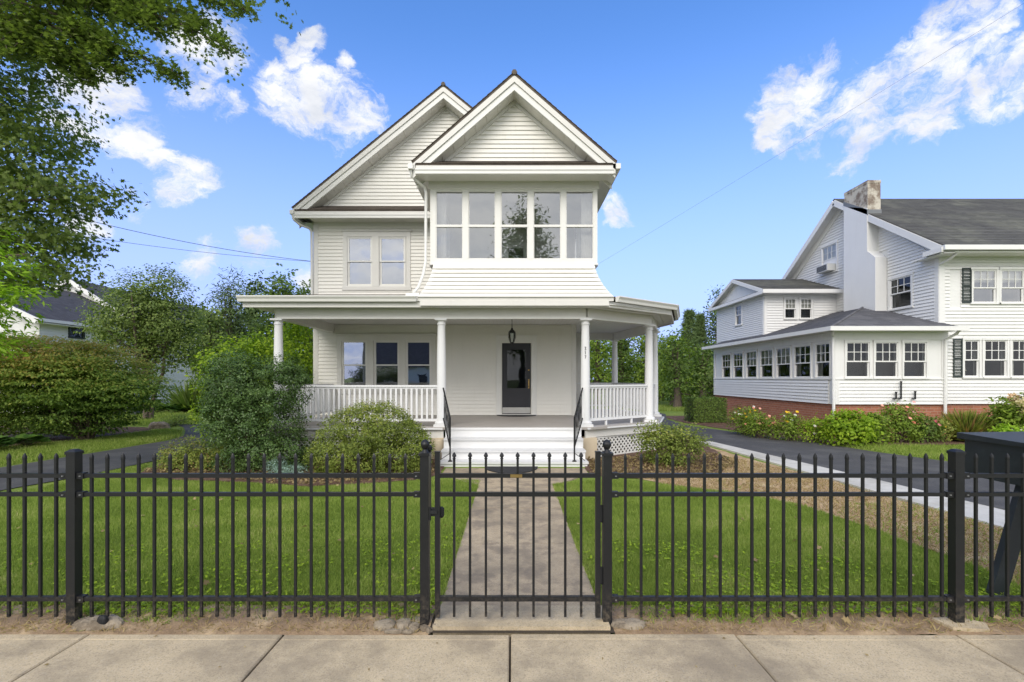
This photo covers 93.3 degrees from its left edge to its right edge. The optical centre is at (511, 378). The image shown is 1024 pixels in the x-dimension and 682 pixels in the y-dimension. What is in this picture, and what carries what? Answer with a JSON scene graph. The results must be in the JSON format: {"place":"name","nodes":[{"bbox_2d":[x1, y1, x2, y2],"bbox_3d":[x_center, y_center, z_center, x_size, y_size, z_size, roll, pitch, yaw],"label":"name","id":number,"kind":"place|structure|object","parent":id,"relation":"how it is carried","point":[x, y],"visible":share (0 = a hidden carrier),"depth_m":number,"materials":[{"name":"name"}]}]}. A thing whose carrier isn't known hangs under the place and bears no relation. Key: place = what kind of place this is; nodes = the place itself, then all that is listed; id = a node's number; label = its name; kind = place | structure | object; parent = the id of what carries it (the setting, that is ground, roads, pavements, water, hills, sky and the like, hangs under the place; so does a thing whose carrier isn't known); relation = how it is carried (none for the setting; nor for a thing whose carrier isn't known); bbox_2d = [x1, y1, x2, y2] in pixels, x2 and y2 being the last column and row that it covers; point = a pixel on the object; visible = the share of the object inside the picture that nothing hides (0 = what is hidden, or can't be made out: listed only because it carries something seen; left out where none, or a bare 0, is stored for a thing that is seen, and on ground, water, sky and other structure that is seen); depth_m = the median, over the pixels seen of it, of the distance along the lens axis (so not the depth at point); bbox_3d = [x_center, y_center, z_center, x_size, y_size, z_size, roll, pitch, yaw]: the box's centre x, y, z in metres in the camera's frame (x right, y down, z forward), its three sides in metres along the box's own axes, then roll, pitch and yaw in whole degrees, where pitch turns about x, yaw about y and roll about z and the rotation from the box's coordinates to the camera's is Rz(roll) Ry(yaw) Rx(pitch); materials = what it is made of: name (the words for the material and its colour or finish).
{"place":"outdoors","nodes":[
{"label":"outdoors","id":0,"kind":"place"},
{"bbox_2d":[0,424,218,489],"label":"path","id":1,"kind":"structure","parent":0,"point":[146,452],"depth_m":10.12,"materials":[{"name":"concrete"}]},
{"bbox_2d":[198,264,261,381],"bbox_3d":[-15.735,-2.305,27.112,3.894,8.118,3.976,0,0,-39],"label":"tree","id":2,"kind":"object","parent":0,"point":[233,320],"visible":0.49,"depth_m":26.79,"materials":[{"name":"green plant"}]},
{"bbox_2d":[0,392,1004,616],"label":"lawn","id":3,"kind":"structure","parent":0,"point":[667,413],"depth_m":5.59,"materials":[{"name":"green plant"}]},
{"bbox_2d":[0,228,58,360],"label":"young dogwood","id":4,"kind":"object","parent":3,"relation":"on","point":[10,301],"visible":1,"depth_m":7.40,"materials":[{"name":"green plant"}]},
{"bbox_2d":[11,433,50,445],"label":"hosta","id":5,"kind":"object","parent":3,"relation":"on","point":[26,438],"visible":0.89,"depth_m":11.90,"materials":[{"name":"green plant"}]},
{"bbox_2d":[0,426,150,445],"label":"mulch bed","id":6,"kind":"object","parent":3,"relation":"on","point":[65,438],"visible":0.19,"depth_m":14.64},
{"bbox_2d":[0,332,183,439],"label":"burning bush","id":7,"kind":"object","parent":6,"relation":"on","point":[70,387],"visible":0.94,"depth_m":12.71,"materials":[{"name":"green plant"}]},
{"bbox_2d":[0,428,182,465],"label":"side lawn grass","id":8,"kind":"structure","parent":3,"relation":"on","point":[48,449],"depth_m":12.08,"materials":[{"name":"green plant"}]},
{"bbox_2d":[0,279,258,403],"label":"house","id":9,"kind":"structure","parent":3,"relation":"on","point":[60,318],"depth_m":25.06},
{"bbox_2d":[73,262,217,418],"bbox_3d":[-14.972,-1.540,19.788,5.383,6.603,4.115,0,0,0],"label":"ornamental tree","id":10,"kind":"object","parent":3,"relation":"on","point":[149,326],"visible":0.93,"depth_m":19.38,"materials":[{"name":"green plant"}]},
{"bbox_2d":[0,0,303,307],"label":"oak tree","id":11,"kind":"object","parent":3,"relation":"on","point":[31,31],"visible":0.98,"depth_m":9.87,"materials":[{"name":"green plant"}]},
{"bbox_2d":[3,411,311,425],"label":"side lawn grass","id":12,"kind":"structure","parent":3,"relation":"on","point":[164,415],"depth_m":19.92,"materials":[{"name":"green plant"}]},
{"bbox_2d":[155,379,204,412],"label":"tall grass","id":13,"kind":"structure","parent":3,"relation":"on","point":[183,397],"depth_m":24.07,"materials":[{"name":"green plant"}]},
{"bbox_2d":[177,294,238,403],"bbox_3d":[-15.660,-1.283,24.961,3.351,6.077,3.140,0,0,0],"label":"maple tree","id":14,"kind":"object","parent":3,"relation":"on","point":[215,320],"visible":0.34,"depth_m":24.78,"materials":[{"name":"green plant"}]},
{"bbox_2d":[0,589,433,623],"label":"lawn edge grass","id":15,"kind":"structure","parent":3,"relation":"on","point":[86,604],"depth_m":3.55,"materials":[{"name":"plant"}]},
{"bbox_2d":[0,601,434,634],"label":"soil strip","id":16,"kind":"object","parent":3,"relation":"on","point":[175,624],"visible":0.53,"depth_m":3.35,"materials":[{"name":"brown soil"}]},
{"bbox_2d":[71,614,123,631],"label":"stone slab","id":17,"kind":"structure","parent":16,"relation":"on","point":[88,623],"depth_m":3.29,"materials":[{"name":"beige stone"}]},
{"bbox_2d":[0,439,431,624],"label":"picket fence","id":18,"kind":"object","parent":16,"relation":"on","point":[74,597],"visible":1,"depth_m":3.35,"materials":[{"name":"black metal"}]},
{"bbox_2d":[373,616,435,633],"bbox_3d":[-0.736,1.693,3.337,0.450,0.050,0.214,0,0,0],"label":"broken footing","id":19,"kind":"object","parent":16,"relation":"on","point":[401,624],"visible":0.9,"depth_m":3.29,"materials":[{"name":"concrete"}]},
{"bbox_2d":[2,532,457,614],"bbox_3d":[-3.778,1.658,4.314,6.464,0.055,1.770,0,0,0],"label":"clover","id":20,"kind":"object","parent":3,"relation":"on","point":[129,610],"visible":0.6,"depth_m":3.75,"materials":[{"name":"green plant"}]},
{"bbox_2d":[233,270,273,386],"bbox_3d":[-19.174,-3.175,36.129,4.338,9.856,4.206,0,0,44],"label":"maple tree","id":21,"kind":"object","parent":3,"relation":"on","point":[254,311],"visible":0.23,"depth_m":35.62,"materials":[{"name":"green plant"}]},
{"bbox_2d":[245,263,311,362],"bbox_3d":[-14.450,-2.721,30.013,4.278,8.949,4.204,0,0,0],"label":"maple tree","id":22,"kind":"object","parent":3,"relation":"on","point":[286,286],"visible":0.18,"depth_m":29.61,"materials":[{"name":"green plant"}]},
{"bbox_2d":[263,316,312,418],"bbox_3d":[-6.583,-0.261,14.794,2.117,3.958,2.128,0,0,34],"label":"leafy shrub","id":23,"kind":"object","parent":3,"relation":"on","point":[307,361],"visible":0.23,"depth_m":14.65,"materials":[{"name":"green plant"}]},
{"bbox_2d":[287,279,312,380],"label":"maple tree","id":24,"kind":"object","parent":3,"relation":"on","point":[302,291],"visible":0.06,"depth_m":26.77,"materials":[{"name":"green plant"}]},
{"bbox_2d":[141,440,733,485],"bbox_3d":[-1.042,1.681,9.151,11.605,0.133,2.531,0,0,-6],"label":"bark mulch","id":25,"kind":"object","parent":3,"relation":"on","point":[695,462],"visible":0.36,"depth_m":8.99,"materials":[{"name":"brown wood"}]},
{"bbox_2d":[156,435,228,472],"bbox_3d":[-5.928,1.426,9.188,1.652,0.736,1.254,0,0,0],"label":"azalea","id":26,"kind":"object","parent":25,"relation":"on","point":[178,460],"visible":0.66,"depth_m":8.96,"materials":[{"name":"green plant"}]},
{"bbox_2d":[191,437,259,472],"bbox_3d":[-5.461,1.433,9.180,2.065,0.668,0.878,0,0,44],"label":"holly","id":27,"kind":"object","parent":25,"relation":"on","point":[221,468],"visible":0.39,"depth_m":8.77,"materials":[{"name":"green plant"}]},
{"bbox_2d":[184,328,310,446],"bbox_3d":[-6.900,0.251,12.594,2.855,3.196,2.516,0,0,0],"label":"lilac shrub","id":28,"kind":"object","parent":25,"relation":"on","point":[261,348],"visible":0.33,"depth_m":12.30,"materials":[{"name":"green plant"}]},
{"bbox_2d":[188,348,315,472],"bbox_3d":[-4.843,0.583,9.204,2.428,2.380,1.962,0,0,0],"label":"holly bush","id":29,"kind":"object","parent":25,"relation":"on","point":[230,412],"visible":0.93,"depth_m":9.00,"materials":[{"name":"green plant"}]},
{"bbox_2d":[266,457,307,472],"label":"juniper","id":30,"kind":"object","parent":25,"relation":"on","point":[275,468],"visible":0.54,"depth_m":8.41,"materials":[{"name":"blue plant"}]},
{"bbox_2d":[300,398,436,472],"bbox_3d":[-2.576,1.064,8.895,2.448,1.455,1.988,0,0,0],"label":"azalea bush","id":31,"kind":"object","parent":25,"relation":"on","point":[369,441],"visible":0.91,"depth_m":8.53,"materials":[{"name":"green plant"}]},
{"bbox_2d":[236,69,679,466],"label":"gabled house","id":32,"kind":"structure","parent":3,"relation":"on","point":[453,238],"depth_m":11.49,"materials":[{"name":"white wood"}]},
{"bbox_2d":[341,340,366,390],"bbox_3d":[-4.400,-0.370,13.684,0.900,1.560,0.392,0,0,0],"label":"window","id":33,"kind":"structure","parent":32,"relation":"in","point":[353,352],"depth_m":13.88,"materials":[{"name":"clear glass"}]},
{"bbox_2d":[347,236,371,285],"bbox_3d":[-4.250,-3.270,13.684,0.890,1.560,0.392,0,0,0],"label":"window","id":34,"kind":"structure","parent":32,"relation":"in","point":[359,252],"depth_m":13.88,"materials":[{"name":"clear glass"}]},
{"bbox_2d":[373,340,398,390],"bbox_3d":[-3.500,-0.370,13.684,0.900,1.560,0.392,0,0,0],"label":"window","id":35,"kind":"structure","parent":32,"relation":"in","point":[386,352],"depth_m":13.88,"materials":[{"name":"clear glass"}]},
{"bbox_2d":[379,236,405,285],"bbox_3d":[-3.337,-3.270,13.684,0.915,1.560,0.392,0,0,0],"label":"window","id":36,"kind":"structure","parent":32,"relation":"in","point":[392,253],"depth_m":13.88,"materials":[{"name":"clear glass"}]},
{"bbox_2d":[405,340,430,390],"bbox_3d":[-2.610,-0.370,13.684,0.900,1.560,0.392,0,0,0],"label":"window","id":37,"kind":"structure","parent":32,"relation":"in","point":[418,352],"depth_m":13.88,"materials":[{"name":"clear glass"}]},
{"bbox_2d":[429,189,597,265],"bbox_3d":[0.040,-3.348,10.735,3.720,1.685,0.130,0,0,0],"label":"window frame","id":38,"kind":"structure","parent":32,"relation":"in","point":[465,226],"depth_m":10.70,"materials":[{"name":"white wood"}]},
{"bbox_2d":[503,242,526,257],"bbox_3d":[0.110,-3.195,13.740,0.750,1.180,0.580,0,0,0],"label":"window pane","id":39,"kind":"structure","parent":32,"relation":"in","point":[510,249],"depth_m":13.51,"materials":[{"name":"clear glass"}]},
{"bbox_2d":[502,343,530,413],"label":"door","id":40,"kind":"structure","parent":32,"relation":"in","point":[516,358],"depth_m":13.55,"materials":[{"name":"paint"}]},
{"bbox_2d":[576,192,597,268],"bbox_3d":[1.855,-3.348,12.140,0.130,1.685,2.740,0,0,0],"label":"window frame","id":41,"kind":"structure","parent":32,"relation":"in","point":[578,230],"depth_m":13.26,"materials":[{"name":"white wood"}]},
{"bbox_2d":[17,484,1001,624],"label":"fallen leaves","id":42,"kind":"object","parent":3,"relation":"on","point":[205,582],"visible":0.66,"depth_m":3.71,"materials":[{"name":"brown plant"}]},
{"bbox_2d":[589,340,622,403],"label":"woodland tree","id":43,"kind":"object","parent":3,"relation":"on","point":[598,356],"visible":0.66,"depth_m":30.74,"materials":[{"name":"green plant"}]},
{"bbox_2d":[600,336,643,382],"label":"woodland tree","id":44,"kind":"object","parent":3,"relation":"on","point":[622,347],"visible":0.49,"depth_m":33.62,"materials":[{"name":"green plant"}]},
{"bbox_2d":[622,328,667,401],"bbox_3d":[9.228,-1.231,32.978,3.554,6.328,3.878,0,0,0],"label":"woodland tree","id":45,"kind":"object","parent":3,"relation":"on","point":[641,344],"visible":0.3,"depth_m":32.84,"materials":[{"name":"green plant"}]},
{"bbox_2d":[585,433,732,478],"bbox_3d":[3.172,1.700,14.094,3.655,0.001,11.888,0,0,0],"label":"mulch bed","id":46,"kind":"object","parent":3,"relation":"on","point":[587,467],"visible":0.16,"depth_m":9.89,"materials":[{"name":"brown soil"}]},
{"bbox_2d":[627,419,712,466],"bbox_3d":[3.109,1.293,9.605,1.632,0.982,1.411,0,0,0],"label":"azalea bush","id":47,"kind":"object","parent":46,"relation":"on","point":[668,443],"visible":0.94,"depth_m":9.42,"materials":[{"name":"green plant"}]},
{"bbox_2d":[642,325,702,404],"bbox_3d":[9.996,-0.717,30.089,3.736,5.218,3.340,0,0,0],"label":"woodland tree","id":48,"kind":"object","parent":3,"relation":"on","point":[660,388],"visible":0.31,"depth_m":29.86,"materials":[{"name":"green plant"}]},
{"bbox_2d":[658,333,710,406],"bbox_3d":[9.286,-0.300,26.872,2.962,4.530,2.459,0,0,-28],"label":"woodland tree","id":49,"kind":"object","parent":3,"relation":"on","point":[677,385],"visible":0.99,"depth_m":26.82,"materials":[{"name":"green plant"}]},
{"bbox_2d":[679,308,707,399],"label":"spruce tree","id":50,"kind":"object","parent":3,"relation":"on","point":[688,321],"visible":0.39,"depth_m":33.72,"materials":[{"name":"green plant"}]},
{"bbox_2d":[682,312,713,396],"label":"spruce tree","id":51,"kind":"object","parent":3,"relation":"on","point":[700,321],"visible":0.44,"depth_m":35.70,"materials":[{"name":"green plant"}]},
{"bbox_2d":[684,338,716,398],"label":"woodland tree","id":52,"kind":"object","parent":3,"relation":"on","point":[704,357],"visible":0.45,"depth_m":30.88,"materials":[{"name":"green plant"}]},
{"bbox_2d":[694,361,714,396],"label":"woodland tree","id":53,"kind":"object","parent":3,"relation":"on","point":[708,385],"visible":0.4,"depth_m":26.89,"materials":[{"name":"green plant"}]},
{"bbox_2d":[700,285,723,387],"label":"woodland tree","id":54,"kind":"object","parent":3,"relation":"on","point":[713,324],"visible":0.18,"depth_m":35.89,"materials":[{"name":"green plant"}]},
{"bbox_2d":[578,533,1020,614],"bbox_3d":[2.393,1.659,4.286,3.445,0.056,1.714,0,0,0],"label":"clover","id":55,"kind":"object","parent":3,"relation":"on","point":[851,610],"visible":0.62,"depth_m":3.73,"materials":[{"name":"green plant"}]},
{"bbox_2d":[666,416,964,444],"bbox_3d":[11.793,1.700,17.070,10.433,0.001,9.940,0,0,0],"label":"mulch bed","id":56,"kind":"object","parent":3,"relation":"on","point":[715,425],"visible":0.23,"depth_m":16.07,"materials":[{"name":"brown soil"}]},
{"bbox_2d":[683,396,727,422],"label":"clipped hedge","id":57,"kind":"object","parent":56,"relation":"on","point":[707,410],"visible":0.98,"depth_m":18.50,"materials":[{"name":"green plant"}]},
{"bbox_2d":[723,404,767,434],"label":"flowering plant","id":58,"kind":"object","parent":56,"relation":"on","point":[739,416],"visible":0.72,"depth_m":14.55,"materials":[{"name":"green plant"}]},
{"bbox_2d":[739,412,775,438],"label":"flowering plant","id":59,"kind":"object","parent":56,"relation":"on","point":[759,425],"visible":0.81,"depth_m":13.82,"materials":[{"name":"green plant"}]},
{"bbox_2d":[760,417,783,439],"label":"flowering plant","id":60,"kind":"object","parent":56,"relation":"on","point":[773,429],"visible":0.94,"depth_m":13.37,"materials":[{"name":"green plant"}]},
{"bbox_2d":[771,409,807,440],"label":"flowering plant","id":61,"kind":"object","parent":56,"relation":"on","point":[791,431],"visible":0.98,"depth_m":13.13,"materials":[{"name":"green plant"}]},
{"bbox_2d":[797,416,833,442],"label":"flowering plant","id":62,"kind":"object","parent":56,"relation":"on","point":[813,434],"visible":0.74,"depth_m":12.83,"materials":[{"name":"green plant"}]},
{"bbox_2d":[815,408,884,446],"bbox_3d":[8.482,1.269,12.154,1.603,1.097,1.321,0,0,0],"label":"shrub","id":63,"kind":"object","parent":56,"relation":"on","point":[843,428],"visible":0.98,"depth_m":12.02,"materials":[{"name":"green plant"}]},
{"bbox_2d":[859,408,894,444],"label":"flowering plant","id":64,"kind":"object","parent":56,"relation":"on","point":[884,429],"visible":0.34,"depth_m":12.23,"materials":[{"name":"green plant"}]},
{"bbox_2d":[877,399,931,443],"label":"flowering plant","id":65,"kind":"object","parent":56,"relation":"on","point":[902,425],"visible":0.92,"depth_m":12.76,"materials":[{"name":"green plant"}]},
{"bbox_2d":[912,413,946,442],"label":"flowering plant","id":66,"kind":"object","parent":56,"relation":"on","point":[933,426],"visible":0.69,"depth_m":12.75,"materials":[{"name":"green plant"}]},
{"bbox_2d":[933,416,957,441],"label":"flowering plant","id":67,"kind":"object","parent":56,"relation":"on","point":[948,427],"visible":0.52,"depth_m":12.90,"materials":[{"name":"green plant"}]},
{"bbox_2d":[937,408,1001,440],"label":"ornamental grass","id":68,"kind":"object","parent":56,"relation":"on","point":[969,421],"depth_m":12.95,"materials":[{"name":"green plant"}]},
{"bbox_2d":[981,392,1023,429],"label":"hydrangea bush","id":69,"kind":"object","parent":56,"relation":"on","point":[1010,414],"visible":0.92,"depth_m":12.53,"materials":[{"name":"green plant"}]},
{"bbox_2d":[612,603,1023,635],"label":"soil strip","id":70,"kind":"object","parent":3,"relation":"on","point":[831,629],"visible":0.52,"depth_m":3.34,"materials":[{"name":"brown soil"}]},
{"bbox_2d":[610,618,645,629],"bbox_3d":[0.798,1.691,3.334,0.262,0.044,0.130,0,0,0],"label":"concrete footing","id":71,"kind":"object","parent":70,"relation":"on","point":[630,623],"visible":0.98,"depth_m":3.31,"materials":[{"name":"concrete"}]},
{"bbox_2d":[601,439,1023,633],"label":"picket fence","id":72,"kind":"object","parent":70,"relation":"on","point":[956,598],"visible":0.98,"depth_m":3.35,"materials":[{"name":"black metal"}]},
{"bbox_2d":[429,451,602,617],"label":"gate","id":73,"kind":"structure","parent":72,"relation":"attached to","point":[437,511],"depth_m":3.35,"materials":[{"name":"black metal"}]},
{"bbox_2d":[613,591,1023,623],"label":"lawn edge grass","id":74,"kind":"structure","parent":70,"relation":"on","point":[733,617],"depth_m":3.51,"materials":[{"name":"green plant"}]},
{"bbox_2d":[615,601,1023,633],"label":"dry grass","id":75,"kind":"structure","parent":70,"relation":"on","point":[837,625],"depth_m":3.32,"materials":[{"name":"beige plant"}]},
{"bbox_2d":[932,617,989,631],"bbox_3d":[3.105,1.701,3.330,0.310,0.038,0.180,0,0,0],"label":"concrete pad","id":76,"kind":"object","parent":70,"relation":"on","point":[946,621],"visible":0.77,"depth_m":3.31,"materials":[{"name":"beige concrete"}]},
{"bbox_2d":[638,447,1020,584],"bbox_3d":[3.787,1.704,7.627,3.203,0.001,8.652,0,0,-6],"label":"bare strip","id":77,"kind":"object","parent":3,"relation":"on","point":[725,453],"visible":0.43,"depth_m":6.53,"materials":[{"name":"plant"}]},
{"bbox_2d":[837,501,1020,582],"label":"sparse grass","id":78,"kind":"structure","parent":77,"relation":"on","point":[919,537],"depth_m":5.49,"materials":[{"name":"green plant"}]},
{"bbox_2d":[957,432,1023,594],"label":"storage box","id":79,"kind":"object","parent":77,"relation":"on","point":[983,446],"visible":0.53,"depth_m":3.74,"materials":[{"name":"paint"}]},
{"bbox_2d":[699,441,1004,527],"bbox_3d":[5.598,1.714,8.077,0.893,0.072,9.721,0,0,-7],"label":"concrete edging","id":80,"kind":"object","parent":3,"relation":"on","point":[934,504],"visible":0.59,"depth_m":7.50,"materials":[{"name":"grey concrete"}]},
{"bbox_2d":[702,180,1023,437],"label":"neighbour house","id":81,"kind":"structure","parent":3,"relation":"on","point":[924,298],"depth_m":14.83,"materials":[{"name":"wood"}]},
{"bbox_2d":[732,351,743,377],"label":"window","id":82,"kind":"structure","parent":81,"relation":"in","point":[740,355],"depth_m":20.04,"materials":[{"name":"white wood"}]},
{"bbox_2d":[745,349,757,377],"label":"window","id":83,"kind":"structure","parent":81,"relation":"in","point":[753,354],"depth_m":18.73,"materials":[{"name":"white wood"}]},
{"bbox_2d":[759,348,773,377],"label":"window","id":84,"kind":"structure","parent":81,"relation":"in","point":[768,353],"depth_m":17.66,"materials":[{"name":"white wood"}]},
{"bbox_2d":[775,345,791,377],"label":"window","id":85,"kind":"structure","parent":81,"relation":"in","point":[785,352],"depth_m":16.60,"materials":[{"name":"white wood"}]},
{"bbox_2d":[783,297,797,319],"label":"window","id":86,"kind":"structure","parent":81,"relation":"in","point":[788,301],"depth_m":18.49,"materials":[{"name":"white wood"}]},
{"bbox_2d":[793,343,811,377],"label":"window","id":87,"kind":"structure","parent":81,"relation":"in","point":[804,363],"depth_m":15.66,"materials":[{"name":"white wood"}]},
{"bbox_2d":[792,297,813,319],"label":"window","id":88,"kind":"structure","parent":81,"relation":"in","point":[805,312],"depth_m":18.50,"materials":[{"name":"white wood"}]},
{"bbox_2d":[814,341,830,377],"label":"window","id":89,"kind":"structure","parent":81,"relation":"in","point":[825,347],"depth_m":14.59,"materials":[{"name":"white wood"}]},
{"bbox_2d":[843,340,872,378],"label":"window","id":90,"kind":"structure","parent":81,"relation":"in","point":[853,361],"depth_m":13.81,"materials":[{"name":"white wood"}]},
{"bbox_2d":[862,340,900,378],"bbox_3d":[10.666,-0.530,13.940,0.848,1.210,0.420,0,0,0],"label":"window","id":91,"kind":"structure","parent":81,"relation":"in","point":[881,348],"depth_m":14.06,"materials":[{"name":"white wood"}]},
{"bbox_2d":[887,271,913,310],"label":"window","id":92,"kind":"structure","parent":81,"relation":"in","point":[904,283],"depth_m":15.67,"materials":[{"name":"white wood"}]},
{"bbox_2d":[890,340,929,378],"bbox_3d":[11.480,-0.530,13.940,0.847,1.210,0.420,0,0,0],"label":"window","id":93,"kind":"structure","parent":81,"relation":"in","point":[912,361],"depth_m":14.06,"materials":[{"name":"white wood"}]},
{"bbox_2d":[961,338,983,378],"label":"window","id":94,"kind":"structure","parent":81,"relation":"in","point":[968,350],"depth_m":14.04,"materials":[{"name":"white wood"}]},
{"bbox_2d":[970,267,1000,303],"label":"window","id":95,"kind":"structure","parent":81,"relation":"in","point":[980,275],"depth_m":14.04,"materials":[{"name":"clear glass"}]},
{"bbox_2d":[982,338,1010,378],"bbox_3d":[14.024,-0.575,14.565,0.859,1.270,1.170,0,0,0],"label":"window","id":96,"kind":"structure","parent":81,"relation":"in","point":[991,347],"depth_m":14.05,"materials":[{"name":"white wood"}]},
{"bbox_2d":[985,267,1023,303],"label":"window","id":97,"kind":"structure","parent":81,"relation":"in","point":[1009,277],"depth_m":14.12,"materials":[{"name":"clear glass"}]},
{"bbox_2d":[1010,338,1023,378],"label":"window","id":98,"kind":"structure","parent":81,"relation":"in","point":[1016,344],"depth_m":14.17,"materials":[{"name":"white wood"}]},
{"bbox_2d":[0,634,1023,681],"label":"sidewalk","id":99,"kind":"structure","parent":0,"point":[534,658],"depth_m":2.94,"materials":[{"name":"concrete"}]},
{"bbox_2d":[0,0,1023,372],"label":"sky","id":100,"kind":"structure","parent":0,"point":[690,98],"materials":[{"name":"blue"}]},
{"bbox_2d":[430,468,614,636],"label":"walkway","id":101,"kind":"structure","parent":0,"point":[510,620],"depth_m":4.31,"materials":[{"name":"concrete"}]},
{"bbox_2d":[487,466,537,472],"bbox_3d":[-0.010,1.678,8.870,1.000,0.016,0.620,0,0,0],"label":"doormat","id":102,"kind":"object","parent":101,"relation":"on","point":[512,469],"visible":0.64,"depth_m":8.86,"materials":[{"name":"rubber"}]},
{"bbox_2d":[552,478,1020,605],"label":"lawn grass","id":103,"kind":"structure","parent":0,"point":[680,519],"depth_m":4.78,"materials":[{"name":"green plant"}]},
{"bbox_2d":[635,411,1014,508],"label":"driveway","id":104,"kind":"structure","parent":0,"point":[792,450],"depth_m":10.23,"materials":[{"name":"grey asphalt"}]},
{"bbox_2d":[828,442,964,460],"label":"side lawn grass","id":105,"kind":"structure","parent":0,"point":[936,452],"depth_m":11.52,"materials":[{"name":"green plant"}]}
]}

